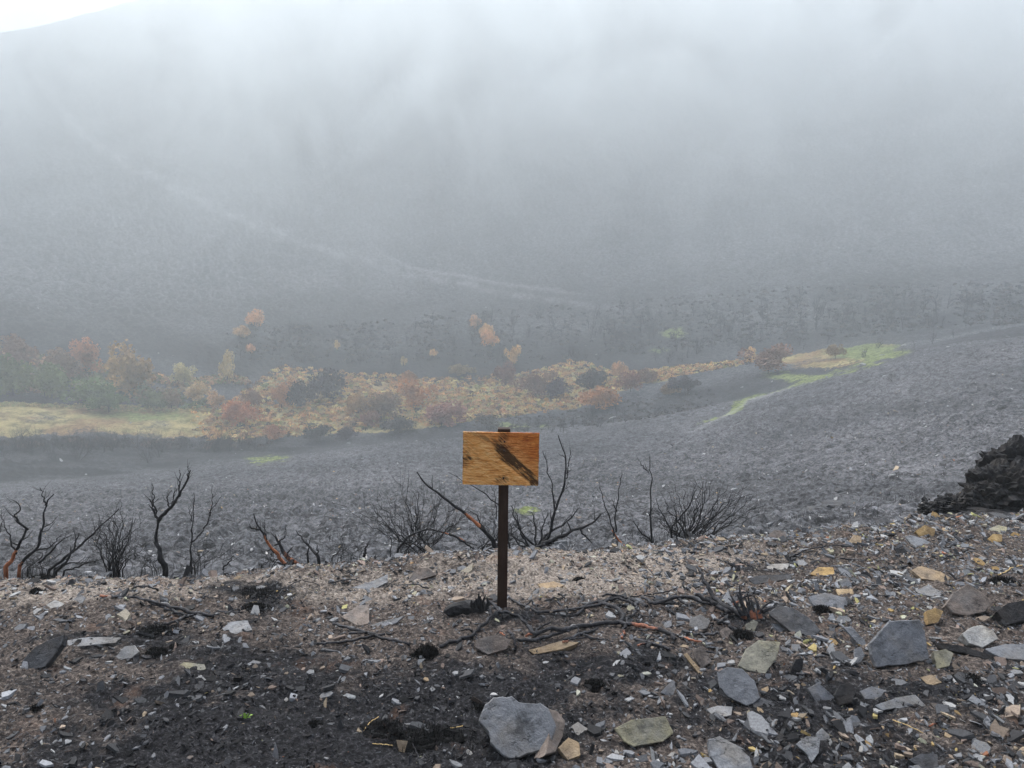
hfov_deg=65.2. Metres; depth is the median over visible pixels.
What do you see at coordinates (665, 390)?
valley tree
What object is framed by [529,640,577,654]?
slate slab
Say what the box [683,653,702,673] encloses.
slate slab
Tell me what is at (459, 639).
burnt branch
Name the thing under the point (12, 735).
stone
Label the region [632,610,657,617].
burnt twig
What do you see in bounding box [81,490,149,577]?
burnt shrub
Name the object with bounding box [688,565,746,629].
burnt branch
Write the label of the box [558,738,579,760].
boulder
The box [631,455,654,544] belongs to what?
burnt sapling
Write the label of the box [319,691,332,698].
stone
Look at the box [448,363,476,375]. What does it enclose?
valley tree
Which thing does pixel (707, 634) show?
burnt branch
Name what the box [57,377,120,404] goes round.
valley tree
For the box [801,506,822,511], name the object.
dark rock
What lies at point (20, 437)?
burnt tree
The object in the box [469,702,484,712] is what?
charred tuft
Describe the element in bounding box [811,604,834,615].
charred tuft
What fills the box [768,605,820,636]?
slate slab
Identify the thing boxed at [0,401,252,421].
meadow grass
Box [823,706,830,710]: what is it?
stone
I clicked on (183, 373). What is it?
valley tree
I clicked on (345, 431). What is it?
valley tree
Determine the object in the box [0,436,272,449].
charred scrub
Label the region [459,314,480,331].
burnt tree
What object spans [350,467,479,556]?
burnt bush
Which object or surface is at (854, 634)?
slate slab
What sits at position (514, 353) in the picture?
valley tree
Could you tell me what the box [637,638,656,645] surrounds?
burnt twig
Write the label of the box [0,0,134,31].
sky
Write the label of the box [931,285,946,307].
burnt tree
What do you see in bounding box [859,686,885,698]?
slate slab
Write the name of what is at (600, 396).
valley tree
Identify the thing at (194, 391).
valley tree
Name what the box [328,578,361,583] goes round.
burnt twig
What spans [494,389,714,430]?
grey scrub
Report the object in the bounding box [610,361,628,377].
valley tree
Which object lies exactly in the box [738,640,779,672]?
slate slab
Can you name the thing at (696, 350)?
burnt tree
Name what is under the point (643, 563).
burnt branch
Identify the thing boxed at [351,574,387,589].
slate slab
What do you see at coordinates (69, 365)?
valley tree
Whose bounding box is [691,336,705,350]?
burnt tree
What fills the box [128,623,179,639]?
charred tuft
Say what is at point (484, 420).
valley tree
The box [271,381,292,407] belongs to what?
valley tree
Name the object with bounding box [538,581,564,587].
slate slab
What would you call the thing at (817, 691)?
slate slab
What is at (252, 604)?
charred tuft
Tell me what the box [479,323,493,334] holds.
valley tree
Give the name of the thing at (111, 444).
burnt tree
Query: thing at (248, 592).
charred tuft
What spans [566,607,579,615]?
burnt twig
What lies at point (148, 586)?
burnt branch
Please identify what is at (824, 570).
slate slab
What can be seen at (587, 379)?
valley tree
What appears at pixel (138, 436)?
burnt tree
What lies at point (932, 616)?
slate slab
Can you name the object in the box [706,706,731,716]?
slate slab
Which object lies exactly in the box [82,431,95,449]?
burnt tree
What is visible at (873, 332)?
burnt scrub
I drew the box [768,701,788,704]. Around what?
burnt twig
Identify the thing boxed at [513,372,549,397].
valley tree
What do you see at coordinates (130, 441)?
burnt tree
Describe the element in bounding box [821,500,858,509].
dark rock
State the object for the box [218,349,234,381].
valley tree
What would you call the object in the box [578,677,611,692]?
charred tuft
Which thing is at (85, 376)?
green brush
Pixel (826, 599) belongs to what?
slate slab
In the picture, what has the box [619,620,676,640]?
burnt branch
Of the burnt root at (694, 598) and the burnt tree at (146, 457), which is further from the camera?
the burnt tree at (146, 457)
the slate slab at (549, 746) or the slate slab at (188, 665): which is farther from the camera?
the slate slab at (188, 665)
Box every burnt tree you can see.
[0,432,20,449]
[3,428,23,450]
[4,429,24,450]
[11,430,28,447]
[15,430,42,448]
[20,432,40,448]
[70,433,97,460]
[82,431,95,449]
[87,423,111,446]
[93,430,104,448]
[96,430,109,452]
[98,437,114,451]
[108,427,131,447]
[126,434,142,447]
[131,439,153,462]
[134,427,143,446]
[142,431,152,450]
[144,459,192,576]
[147,431,170,451]
[172,429,190,447]
[202,437,220,452]
[219,427,235,449]
[227,428,259,450]
[236,434,244,450]
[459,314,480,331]
[482,308,492,322]
[664,347,676,362]
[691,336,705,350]
[693,339,701,353]
[824,302,843,318]
[919,289,931,311]
[924,311,936,327]
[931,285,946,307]
[959,288,973,308]
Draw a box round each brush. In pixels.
[0,347,268,386]
[0,367,211,408]
[190,359,753,440]
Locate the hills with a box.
[0,0,1023,579]
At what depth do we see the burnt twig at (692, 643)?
3.69 m
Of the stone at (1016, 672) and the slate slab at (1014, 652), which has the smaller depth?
the stone at (1016, 672)
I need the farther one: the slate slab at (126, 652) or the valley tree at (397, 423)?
the valley tree at (397, 423)
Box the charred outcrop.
[917,434,1023,514]
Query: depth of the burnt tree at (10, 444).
96.17 m
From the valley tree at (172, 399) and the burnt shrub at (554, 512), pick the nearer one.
the burnt shrub at (554, 512)
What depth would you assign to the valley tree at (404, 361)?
150.01 m
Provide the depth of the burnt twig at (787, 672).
3.42 m
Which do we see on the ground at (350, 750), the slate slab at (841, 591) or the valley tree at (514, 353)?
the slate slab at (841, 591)
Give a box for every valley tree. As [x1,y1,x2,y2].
[0,333,39,364]
[0,352,30,395]
[12,360,70,399]
[35,347,83,378]
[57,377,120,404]
[68,336,102,372]
[82,391,128,411]
[104,339,155,397]
[139,391,168,407]
[160,389,180,407]
[168,362,197,384]
[183,381,211,401]
[206,390,224,407]
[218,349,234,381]
[221,398,263,426]
[232,325,250,336]
[239,389,262,405]
[244,309,264,326]
[245,343,255,352]
[262,424,285,440]
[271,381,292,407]
[283,379,319,408]
[303,423,334,439]
[307,367,347,398]
[334,340,339,349]
[336,426,358,438]
[344,393,370,413]
[357,391,403,415]
[358,410,379,425]
[379,415,416,433]
[395,378,438,408]
[398,370,418,382]
[400,356,407,364]
[423,399,466,426]
[429,349,437,355]
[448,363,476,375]
[469,314,481,328]
[471,414,499,428]
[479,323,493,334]
[480,329,499,346]
[492,360,515,385]
[504,344,521,365]
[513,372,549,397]
[543,370,558,380]
[545,376,573,396]
[575,367,607,388]
[578,385,621,409]
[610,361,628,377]
[614,370,642,391]
[636,367,658,383]
[659,381,681,395]
[665,375,701,390]
[737,342,792,373]
[744,346,755,361]
[825,344,847,358]
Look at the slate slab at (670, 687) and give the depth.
3.30 m
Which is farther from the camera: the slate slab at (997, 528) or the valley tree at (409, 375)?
the valley tree at (409, 375)
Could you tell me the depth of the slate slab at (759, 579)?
4.60 m
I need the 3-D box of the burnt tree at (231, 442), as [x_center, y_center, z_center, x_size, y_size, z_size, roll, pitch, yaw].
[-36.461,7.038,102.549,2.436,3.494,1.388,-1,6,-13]
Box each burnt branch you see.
[127,596,214,624]
[131,581,158,590]
[276,580,319,595]
[313,633,384,645]
[332,622,410,645]
[439,628,478,647]
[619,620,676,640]
[620,605,637,638]
[633,555,653,576]
[634,638,670,650]
[683,636,716,642]
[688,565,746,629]
[692,625,719,635]
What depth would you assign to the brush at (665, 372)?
129.03 m
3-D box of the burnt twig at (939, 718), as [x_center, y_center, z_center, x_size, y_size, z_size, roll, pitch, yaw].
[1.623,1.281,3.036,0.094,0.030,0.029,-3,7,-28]
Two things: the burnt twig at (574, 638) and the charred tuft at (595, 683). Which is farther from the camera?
the burnt twig at (574, 638)
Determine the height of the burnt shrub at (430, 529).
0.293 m
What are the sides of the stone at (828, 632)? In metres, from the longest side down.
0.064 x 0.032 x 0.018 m
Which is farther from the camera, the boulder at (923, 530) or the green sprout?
the boulder at (923, 530)
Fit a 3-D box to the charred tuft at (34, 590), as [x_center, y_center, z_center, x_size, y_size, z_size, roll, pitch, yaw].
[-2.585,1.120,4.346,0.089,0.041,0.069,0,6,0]
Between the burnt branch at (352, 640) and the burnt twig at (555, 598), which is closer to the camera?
the burnt branch at (352, 640)
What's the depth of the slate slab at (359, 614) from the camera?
4.06 m
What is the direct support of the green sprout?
on the ground at (350, 750)
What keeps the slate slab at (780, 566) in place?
on the ground at (350, 750)
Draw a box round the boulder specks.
[3,1,1021,480]
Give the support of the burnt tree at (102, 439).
on the hills
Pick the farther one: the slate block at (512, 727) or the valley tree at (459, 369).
the valley tree at (459, 369)
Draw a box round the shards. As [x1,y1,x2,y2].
[0,510,1023,767]
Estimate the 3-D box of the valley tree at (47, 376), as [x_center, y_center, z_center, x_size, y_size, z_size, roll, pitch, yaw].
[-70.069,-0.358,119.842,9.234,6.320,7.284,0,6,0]
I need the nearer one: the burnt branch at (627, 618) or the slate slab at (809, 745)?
the slate slab at (809, 745)
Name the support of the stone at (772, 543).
on the ground at (350, 750)
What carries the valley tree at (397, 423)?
on the hills
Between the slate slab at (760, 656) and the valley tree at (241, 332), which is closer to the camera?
the slate slab at (760, 656)
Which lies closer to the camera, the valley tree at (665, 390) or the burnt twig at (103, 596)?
the burnt twig at (103, 596)
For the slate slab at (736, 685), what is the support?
on the ground at (350, 750)
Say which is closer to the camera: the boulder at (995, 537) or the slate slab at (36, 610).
the slate slab at (36, 610)
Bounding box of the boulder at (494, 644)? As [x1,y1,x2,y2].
[475,635,511,654]
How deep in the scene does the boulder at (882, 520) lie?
5.89 m
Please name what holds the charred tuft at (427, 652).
on the ground at (350, 750)
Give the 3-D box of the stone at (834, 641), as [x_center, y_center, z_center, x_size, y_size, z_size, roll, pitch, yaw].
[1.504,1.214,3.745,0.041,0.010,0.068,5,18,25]
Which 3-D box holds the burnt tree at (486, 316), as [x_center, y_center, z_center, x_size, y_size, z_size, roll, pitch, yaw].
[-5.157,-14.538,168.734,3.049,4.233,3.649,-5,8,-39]
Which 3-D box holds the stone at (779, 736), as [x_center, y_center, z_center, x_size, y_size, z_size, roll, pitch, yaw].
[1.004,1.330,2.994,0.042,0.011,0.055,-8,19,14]
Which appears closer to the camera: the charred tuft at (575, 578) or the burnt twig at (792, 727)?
the burnt twig at (792, 727)
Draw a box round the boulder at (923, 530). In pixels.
[915,525,934,536]
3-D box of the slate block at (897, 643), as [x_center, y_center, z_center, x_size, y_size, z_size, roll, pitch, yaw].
[1.725,1.172,3.604,0.261,0.206,0.079,0,-26,0]
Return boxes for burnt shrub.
[0,484,72,578]
[0,539,78,579]
[38,508,118,578]
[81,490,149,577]
[128,541,166,576]
[178,537,253,575]
[248,514,298,566]
[250,546,296,567]
[325,521,377,562]
[396,527,490,552]
[416,472,496,547]
[448,472,512,547]
[473,509,544,550]
[508,503,603,548]
[509,435,571,547]
[597,475,621,542]
[648,489,696,538]
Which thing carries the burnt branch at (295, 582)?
on the ground at (350, 750)
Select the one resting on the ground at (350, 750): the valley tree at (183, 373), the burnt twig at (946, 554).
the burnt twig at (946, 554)
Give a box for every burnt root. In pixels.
[476,600,527,631]
[507,594,648,613]
[507,600,625,651]
[574,593,639,615]
[640,586,711,614]
[793,544,843,555]
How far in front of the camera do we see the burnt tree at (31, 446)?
97.00 m
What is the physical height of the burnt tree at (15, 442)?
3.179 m
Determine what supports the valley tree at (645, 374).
on the hills
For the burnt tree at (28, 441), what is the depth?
96.69 m
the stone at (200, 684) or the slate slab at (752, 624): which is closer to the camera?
the stone at (200, 684)
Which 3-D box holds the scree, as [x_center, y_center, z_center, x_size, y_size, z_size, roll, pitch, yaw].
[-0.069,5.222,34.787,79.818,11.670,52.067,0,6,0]
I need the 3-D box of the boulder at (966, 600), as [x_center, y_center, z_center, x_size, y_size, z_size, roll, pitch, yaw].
[2.357,1.147,4.175,0.252,0.173,0.105,0,-39,0]
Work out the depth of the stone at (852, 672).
3.46 m
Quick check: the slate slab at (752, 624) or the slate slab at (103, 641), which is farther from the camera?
the slate slab at (752, 624)
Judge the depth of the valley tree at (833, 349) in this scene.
114.98 m
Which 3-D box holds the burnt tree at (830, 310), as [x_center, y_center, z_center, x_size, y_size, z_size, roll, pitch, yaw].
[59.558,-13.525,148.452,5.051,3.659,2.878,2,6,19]
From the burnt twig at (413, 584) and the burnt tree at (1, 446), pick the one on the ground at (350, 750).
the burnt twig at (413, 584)
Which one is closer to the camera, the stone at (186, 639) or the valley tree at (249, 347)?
the stone at (186, 639)
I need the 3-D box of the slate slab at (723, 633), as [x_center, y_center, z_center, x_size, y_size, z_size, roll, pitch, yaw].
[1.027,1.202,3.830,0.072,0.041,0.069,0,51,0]
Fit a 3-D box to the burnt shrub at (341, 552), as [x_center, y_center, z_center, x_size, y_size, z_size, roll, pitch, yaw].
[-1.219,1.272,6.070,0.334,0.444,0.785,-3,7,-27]
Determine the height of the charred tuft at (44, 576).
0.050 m
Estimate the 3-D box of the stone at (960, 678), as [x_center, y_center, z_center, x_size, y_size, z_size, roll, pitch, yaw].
[1.932,1.266,3.418,0.085,0.028,0.091,19,20,29]
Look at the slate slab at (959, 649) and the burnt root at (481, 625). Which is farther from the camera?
the burnt root at (481, 625)
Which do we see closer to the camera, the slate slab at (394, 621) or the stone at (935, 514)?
the slate slab at (394, 621)
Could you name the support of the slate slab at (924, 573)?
on the ground at (350, 750)
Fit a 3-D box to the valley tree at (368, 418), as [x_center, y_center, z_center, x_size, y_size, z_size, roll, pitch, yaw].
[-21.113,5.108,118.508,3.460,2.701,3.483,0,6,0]
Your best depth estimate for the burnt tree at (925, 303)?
140.50 m
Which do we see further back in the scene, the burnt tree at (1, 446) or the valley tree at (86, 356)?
the valley tree at (86, 356)
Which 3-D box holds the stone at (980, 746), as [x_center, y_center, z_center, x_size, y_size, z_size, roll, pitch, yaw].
[1.684,1.310,2.870,0.064,0.018,0.053,-6,41,51]
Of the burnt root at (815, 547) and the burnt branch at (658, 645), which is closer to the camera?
the burnt branch at (658, 645)
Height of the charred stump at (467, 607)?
0.232 m
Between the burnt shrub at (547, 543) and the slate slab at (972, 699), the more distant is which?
the burnt shrub at (547, 543)
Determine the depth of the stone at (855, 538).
5.24 m
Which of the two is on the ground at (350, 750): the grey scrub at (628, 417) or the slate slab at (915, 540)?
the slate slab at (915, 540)
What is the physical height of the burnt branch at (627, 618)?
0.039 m
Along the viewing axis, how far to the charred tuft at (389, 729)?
3.09 m
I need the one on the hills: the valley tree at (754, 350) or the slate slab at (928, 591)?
the valley tree at (754, 350)
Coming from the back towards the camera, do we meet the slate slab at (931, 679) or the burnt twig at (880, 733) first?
the slate slab at (931, 679)
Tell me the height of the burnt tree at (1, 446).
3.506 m
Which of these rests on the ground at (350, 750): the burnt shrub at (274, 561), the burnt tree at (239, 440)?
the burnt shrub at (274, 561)
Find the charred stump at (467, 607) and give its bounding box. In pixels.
[443,593,490,616]
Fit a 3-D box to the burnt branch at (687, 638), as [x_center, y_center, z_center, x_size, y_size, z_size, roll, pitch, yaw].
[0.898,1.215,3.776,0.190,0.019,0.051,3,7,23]
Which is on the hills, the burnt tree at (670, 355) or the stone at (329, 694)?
the burnt tree at (670, 355)
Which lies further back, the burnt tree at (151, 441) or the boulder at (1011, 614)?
the burnt tree at (151, 441)
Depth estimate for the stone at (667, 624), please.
3.98 m
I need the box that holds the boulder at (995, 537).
[987,534,1001,542]
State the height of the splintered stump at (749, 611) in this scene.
0.163 m
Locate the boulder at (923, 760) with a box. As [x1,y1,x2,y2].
[906,754,938,767]
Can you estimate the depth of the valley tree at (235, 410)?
115.80 m
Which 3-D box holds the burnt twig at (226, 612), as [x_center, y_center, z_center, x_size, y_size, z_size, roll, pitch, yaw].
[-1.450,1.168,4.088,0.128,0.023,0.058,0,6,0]
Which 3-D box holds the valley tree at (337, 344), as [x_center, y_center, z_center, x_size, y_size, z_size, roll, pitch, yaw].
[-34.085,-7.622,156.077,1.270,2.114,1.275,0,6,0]
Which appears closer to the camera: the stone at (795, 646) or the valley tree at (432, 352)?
the stone at (795, 646)
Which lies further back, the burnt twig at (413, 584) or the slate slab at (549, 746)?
the burnt twig at (413, 584)
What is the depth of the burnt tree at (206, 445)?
101.51 m
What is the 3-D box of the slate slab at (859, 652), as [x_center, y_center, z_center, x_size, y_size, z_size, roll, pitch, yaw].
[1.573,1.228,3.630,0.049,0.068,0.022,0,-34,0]
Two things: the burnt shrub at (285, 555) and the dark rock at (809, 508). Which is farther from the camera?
the dark rock at (809, 508)
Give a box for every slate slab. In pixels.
[33,608,41,613]
[47,600,63,607]
[67,637,120,647]
[72,594,85,602]
[116,645,140,659]
[180,662,205,669]
[223,620,252,633]
[341,605,368,625]
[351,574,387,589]
[370,616,403,626]
[396,740,407,752]
[408,567,436,580]
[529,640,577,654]
[534,709,564,758]
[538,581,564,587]
[571,722,586,734]
[614,717,672,746]
[661,680,675,695]
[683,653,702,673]
[689,615,709,629]
[692,647,711,667]
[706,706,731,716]
[707,736,752,767]
[717,667,759,705]
[719,627,733,638]
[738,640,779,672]
[745,620,757,630]
[749,574,792,584]
[752,698,774,707]
[767,563,789,569]
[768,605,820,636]
[789,658,803,675]
[796,736,819,762]
[806,683,833,700]
[808,593,845,608]
[810,567,833,575]
[815,728,829,740]
[834,682,855,705]
[836,589,853,594]
[838,578,851,586]
[843,626,865,644]
[854,647,864,660]
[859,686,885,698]
[874,695,924,710]
[905,535,932,545]
[910,566,950,581]
[913,585,944,598]
[920,675,941,684]
[923,608,942,624]
[931,649,952,668]
[934,642,994,660]
[967,695,985,705]
[983,644,1023,661]
[989,525,1006,532]
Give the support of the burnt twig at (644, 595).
on the ground at (350, 750)
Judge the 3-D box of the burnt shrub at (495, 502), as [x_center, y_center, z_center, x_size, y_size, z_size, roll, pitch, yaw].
[-0.223,0.975,5.892,0.489,0.664,0.114,0,6,0]
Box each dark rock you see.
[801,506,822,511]
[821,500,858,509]
[834,487,846,492]
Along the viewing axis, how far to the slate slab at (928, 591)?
4.41 m
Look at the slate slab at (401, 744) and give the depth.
3.00 m
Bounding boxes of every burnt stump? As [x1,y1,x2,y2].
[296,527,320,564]
[362,543,367,557]
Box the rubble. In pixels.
[0,508,1023,767]
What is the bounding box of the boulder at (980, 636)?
[957,625,997,647]
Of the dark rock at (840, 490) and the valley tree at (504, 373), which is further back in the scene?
the valley tree at (504, 373)
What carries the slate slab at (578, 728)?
on the ground at (350, 750)
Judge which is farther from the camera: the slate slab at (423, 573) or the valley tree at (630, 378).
the valley tree at (630, 378)
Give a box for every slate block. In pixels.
[21,635,67,668]
[479,696,555,758]
[867,619,928,667]
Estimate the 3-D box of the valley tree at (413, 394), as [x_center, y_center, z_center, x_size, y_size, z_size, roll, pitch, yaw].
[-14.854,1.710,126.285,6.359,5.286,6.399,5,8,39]
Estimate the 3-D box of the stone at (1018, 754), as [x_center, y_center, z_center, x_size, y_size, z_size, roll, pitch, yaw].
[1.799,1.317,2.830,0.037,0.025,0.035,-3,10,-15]
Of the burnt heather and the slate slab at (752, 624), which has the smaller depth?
the slate slab at (752, 624)
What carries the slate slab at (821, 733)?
on the ground at (350, 750)
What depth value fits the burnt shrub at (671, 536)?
6.05 m
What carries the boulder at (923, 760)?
on the ground at (350, 750)
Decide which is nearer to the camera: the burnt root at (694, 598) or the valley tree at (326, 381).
the burnt root at (694, 598)
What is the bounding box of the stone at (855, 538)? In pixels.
[849,535,860,543]
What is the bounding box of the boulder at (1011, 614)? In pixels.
[991,600,1023,625]
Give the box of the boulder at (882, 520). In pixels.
[875,518,892,524]
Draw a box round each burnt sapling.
[188,486,221,573]
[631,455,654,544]
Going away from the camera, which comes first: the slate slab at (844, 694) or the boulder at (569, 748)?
the boulder at (569, 748)
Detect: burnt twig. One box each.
[100,591,139,597]
[199,590,222,598]
[204,556,232,569]
[217,610,241,613]
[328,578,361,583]
[393,583,428,588]
[525,621,550,636]
[545,593,565,600]
[562,636,590,642]
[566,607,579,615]
[583,633,613,641]
[630,594,663,597]
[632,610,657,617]
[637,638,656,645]
[683,639,714,653]
[733,591,756,605]
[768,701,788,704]
[785,671,807,675]
[789,722,804,731]
[840,557,866,563]
[878,720,893,736]
[929,715,947,726]
[942,551,961,556]
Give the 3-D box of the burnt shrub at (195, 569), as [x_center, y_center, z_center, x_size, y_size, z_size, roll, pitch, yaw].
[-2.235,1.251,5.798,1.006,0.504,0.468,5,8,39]
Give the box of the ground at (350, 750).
[0,514,1023,767]
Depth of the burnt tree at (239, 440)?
101.89 m
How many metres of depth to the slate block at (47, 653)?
3.54 m
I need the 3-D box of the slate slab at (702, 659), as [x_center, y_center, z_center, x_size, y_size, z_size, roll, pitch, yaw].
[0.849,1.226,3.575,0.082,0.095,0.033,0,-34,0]
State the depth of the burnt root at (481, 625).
4.03 m
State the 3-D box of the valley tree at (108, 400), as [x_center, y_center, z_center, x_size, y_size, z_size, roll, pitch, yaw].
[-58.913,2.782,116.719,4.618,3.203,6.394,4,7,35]
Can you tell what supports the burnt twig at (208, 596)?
on the ground at (350, 750)
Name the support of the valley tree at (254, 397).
on the hills
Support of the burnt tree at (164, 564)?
on the ground at (350, 750)
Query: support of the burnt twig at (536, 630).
on the ground at (350, 750)
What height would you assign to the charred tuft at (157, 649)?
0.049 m
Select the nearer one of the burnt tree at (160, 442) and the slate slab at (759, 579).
the slate slab at (759, 579)
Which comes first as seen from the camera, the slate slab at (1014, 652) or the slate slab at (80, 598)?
the slate slab at (1014, 652)
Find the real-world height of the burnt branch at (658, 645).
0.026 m
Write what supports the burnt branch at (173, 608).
on the ground at (350, 750)
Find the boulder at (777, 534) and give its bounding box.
[768,530,785,538]
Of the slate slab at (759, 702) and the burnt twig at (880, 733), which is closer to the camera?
the burnt twig at (880, 733)
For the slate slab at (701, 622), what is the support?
on the ground at (350, 750)
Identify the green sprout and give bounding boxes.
[239,713,251,718]
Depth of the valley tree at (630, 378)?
121.58 m
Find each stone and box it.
[5,731,19,739]
[181,636,190,642]
[194,681,203,689]
[222,757,231,766]
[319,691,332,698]
[330,617,337,622]
[457,565,465,570]
[489,594,496,602]
[663,620,671,627]
[767,542,776,546]
[776,733,785,742]
[787,721,797,729]
[791,644,800,650]
[791,712,807,717]
[797,560,807,565]
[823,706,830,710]
[824,631,838,635]
[829,638,837,645]
[846,669,859,674]
[849,535,860,543]
[931,511,939,516]
[953,672,972,683]
[971,740,990,754]
[973,558,984,565]
[988,512,1008,518]
[1010,669,1022,675]
[1016,750,1023,757]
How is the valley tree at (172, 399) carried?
on the hills
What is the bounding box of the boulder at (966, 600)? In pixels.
[941,584,992,615]
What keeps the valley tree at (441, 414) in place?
on the hills
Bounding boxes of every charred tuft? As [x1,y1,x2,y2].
[24,573,56,579]
[28,702,43,712]
[29,587,42,593]
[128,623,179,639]
[141,645,169,659]
[169,643,181,649]
[236,585,278,598]
[238,602,272,612]
[307,719,323,728]
[360,717,415,747]
[393,722,477,756]
[407,642,443,661]
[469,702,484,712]
[569,576,584,581]
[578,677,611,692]
[728,628,754,641]
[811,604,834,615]
[951,672,985,684]
[986,575,1022,586]
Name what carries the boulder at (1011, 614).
on the ground at (350, 750)
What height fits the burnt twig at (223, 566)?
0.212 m
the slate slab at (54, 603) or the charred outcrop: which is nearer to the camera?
the slate slab at (54, 603)
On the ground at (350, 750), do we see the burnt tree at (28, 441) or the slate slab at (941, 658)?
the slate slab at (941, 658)
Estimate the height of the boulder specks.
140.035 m
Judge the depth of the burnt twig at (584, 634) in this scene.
3.77 m
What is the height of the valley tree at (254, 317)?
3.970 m
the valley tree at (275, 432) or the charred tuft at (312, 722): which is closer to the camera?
the charred tuft at (312, 722)
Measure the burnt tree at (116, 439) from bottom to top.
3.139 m
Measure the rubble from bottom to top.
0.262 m
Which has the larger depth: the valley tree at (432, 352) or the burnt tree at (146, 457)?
the valley tree at (432, 352)
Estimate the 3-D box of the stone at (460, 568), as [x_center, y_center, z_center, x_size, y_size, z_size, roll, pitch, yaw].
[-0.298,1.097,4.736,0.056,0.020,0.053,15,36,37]
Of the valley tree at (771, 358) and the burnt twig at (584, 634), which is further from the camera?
the valley tree at (771, 358)
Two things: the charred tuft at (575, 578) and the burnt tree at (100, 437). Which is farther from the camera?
the burnt tree at (100, 437)
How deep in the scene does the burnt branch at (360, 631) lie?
3.83 m
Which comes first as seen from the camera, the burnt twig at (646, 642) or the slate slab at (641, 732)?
the slate slab at (641, 732)
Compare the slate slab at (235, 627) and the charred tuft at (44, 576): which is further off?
the charred tuft at (44, 576)
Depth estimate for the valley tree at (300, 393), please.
124.95 m
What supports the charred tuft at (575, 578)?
on the ground at (350, 750)
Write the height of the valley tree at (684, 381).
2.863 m
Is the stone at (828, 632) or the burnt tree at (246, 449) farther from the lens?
the burnt tree at (246, 449)
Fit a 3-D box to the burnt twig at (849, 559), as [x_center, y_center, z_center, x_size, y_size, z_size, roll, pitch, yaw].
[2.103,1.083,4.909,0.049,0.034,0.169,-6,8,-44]
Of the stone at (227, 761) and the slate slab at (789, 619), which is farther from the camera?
the slate slab at (789, 619)
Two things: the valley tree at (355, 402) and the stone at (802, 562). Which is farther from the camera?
the valley tree at (355, 402)
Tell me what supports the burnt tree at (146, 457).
on the hills
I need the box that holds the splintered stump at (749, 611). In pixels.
[731,586,779,619]
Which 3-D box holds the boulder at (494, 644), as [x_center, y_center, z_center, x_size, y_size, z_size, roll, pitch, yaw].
[-0.085,1.212,3.691,0.169,0.090,0.067,0,-34,0]
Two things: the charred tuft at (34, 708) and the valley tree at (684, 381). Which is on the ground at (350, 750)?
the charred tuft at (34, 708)
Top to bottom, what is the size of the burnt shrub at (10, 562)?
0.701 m
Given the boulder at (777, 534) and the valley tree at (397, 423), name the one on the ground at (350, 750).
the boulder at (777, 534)
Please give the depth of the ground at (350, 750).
3.53 m
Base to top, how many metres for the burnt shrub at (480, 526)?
0.645 m
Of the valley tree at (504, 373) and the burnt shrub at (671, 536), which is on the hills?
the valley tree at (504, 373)
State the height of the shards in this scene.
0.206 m
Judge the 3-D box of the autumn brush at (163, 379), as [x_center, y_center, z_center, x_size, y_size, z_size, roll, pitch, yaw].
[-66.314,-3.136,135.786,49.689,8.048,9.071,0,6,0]
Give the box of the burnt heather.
[0,423,1020,579]
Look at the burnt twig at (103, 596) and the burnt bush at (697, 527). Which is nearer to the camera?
the burnt twig at (103, 596)
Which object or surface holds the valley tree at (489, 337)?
on the hills
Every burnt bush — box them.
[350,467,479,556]
[647,470,765,539]
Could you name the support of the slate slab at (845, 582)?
on the ground at (350, 750)
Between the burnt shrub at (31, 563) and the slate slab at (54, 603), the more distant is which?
the burnt shrub at (31, 563)
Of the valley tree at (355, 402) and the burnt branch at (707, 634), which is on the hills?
the valley tree at (355, 402)
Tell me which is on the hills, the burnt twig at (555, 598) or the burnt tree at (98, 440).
the burnt tree at (98, 440)
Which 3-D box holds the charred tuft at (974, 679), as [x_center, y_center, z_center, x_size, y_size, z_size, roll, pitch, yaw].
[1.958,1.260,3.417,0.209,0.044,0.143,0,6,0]
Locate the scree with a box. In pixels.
[0,363,1023,576]
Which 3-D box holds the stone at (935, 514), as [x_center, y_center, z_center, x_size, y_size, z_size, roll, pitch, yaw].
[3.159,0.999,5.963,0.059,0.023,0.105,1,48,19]
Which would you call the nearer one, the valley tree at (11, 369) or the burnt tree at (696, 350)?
the valley tree at (11, 369)
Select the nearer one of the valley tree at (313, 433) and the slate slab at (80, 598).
the slate slab at (80, 598)
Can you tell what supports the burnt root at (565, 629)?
on the ground at (350, 750)
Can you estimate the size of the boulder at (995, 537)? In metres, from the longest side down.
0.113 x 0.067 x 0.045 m
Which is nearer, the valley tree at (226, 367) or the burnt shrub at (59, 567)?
the burnt shrub at (59, 567)
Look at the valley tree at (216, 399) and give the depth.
122.89 m
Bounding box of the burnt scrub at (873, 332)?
[225,281,1023,363]
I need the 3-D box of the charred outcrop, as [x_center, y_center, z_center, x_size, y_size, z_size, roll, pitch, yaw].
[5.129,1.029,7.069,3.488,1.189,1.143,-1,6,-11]
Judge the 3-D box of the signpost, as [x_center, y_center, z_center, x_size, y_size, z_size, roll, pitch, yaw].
[-0.062,0.729,4.160,0.391,1.008,0.087,1,6,0]
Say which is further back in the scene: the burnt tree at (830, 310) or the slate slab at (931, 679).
the burnt tree at (830, 310)
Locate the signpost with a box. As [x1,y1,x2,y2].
[462,427,538,607]
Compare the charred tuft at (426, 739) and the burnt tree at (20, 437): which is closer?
the charred tuft at (426, 739)

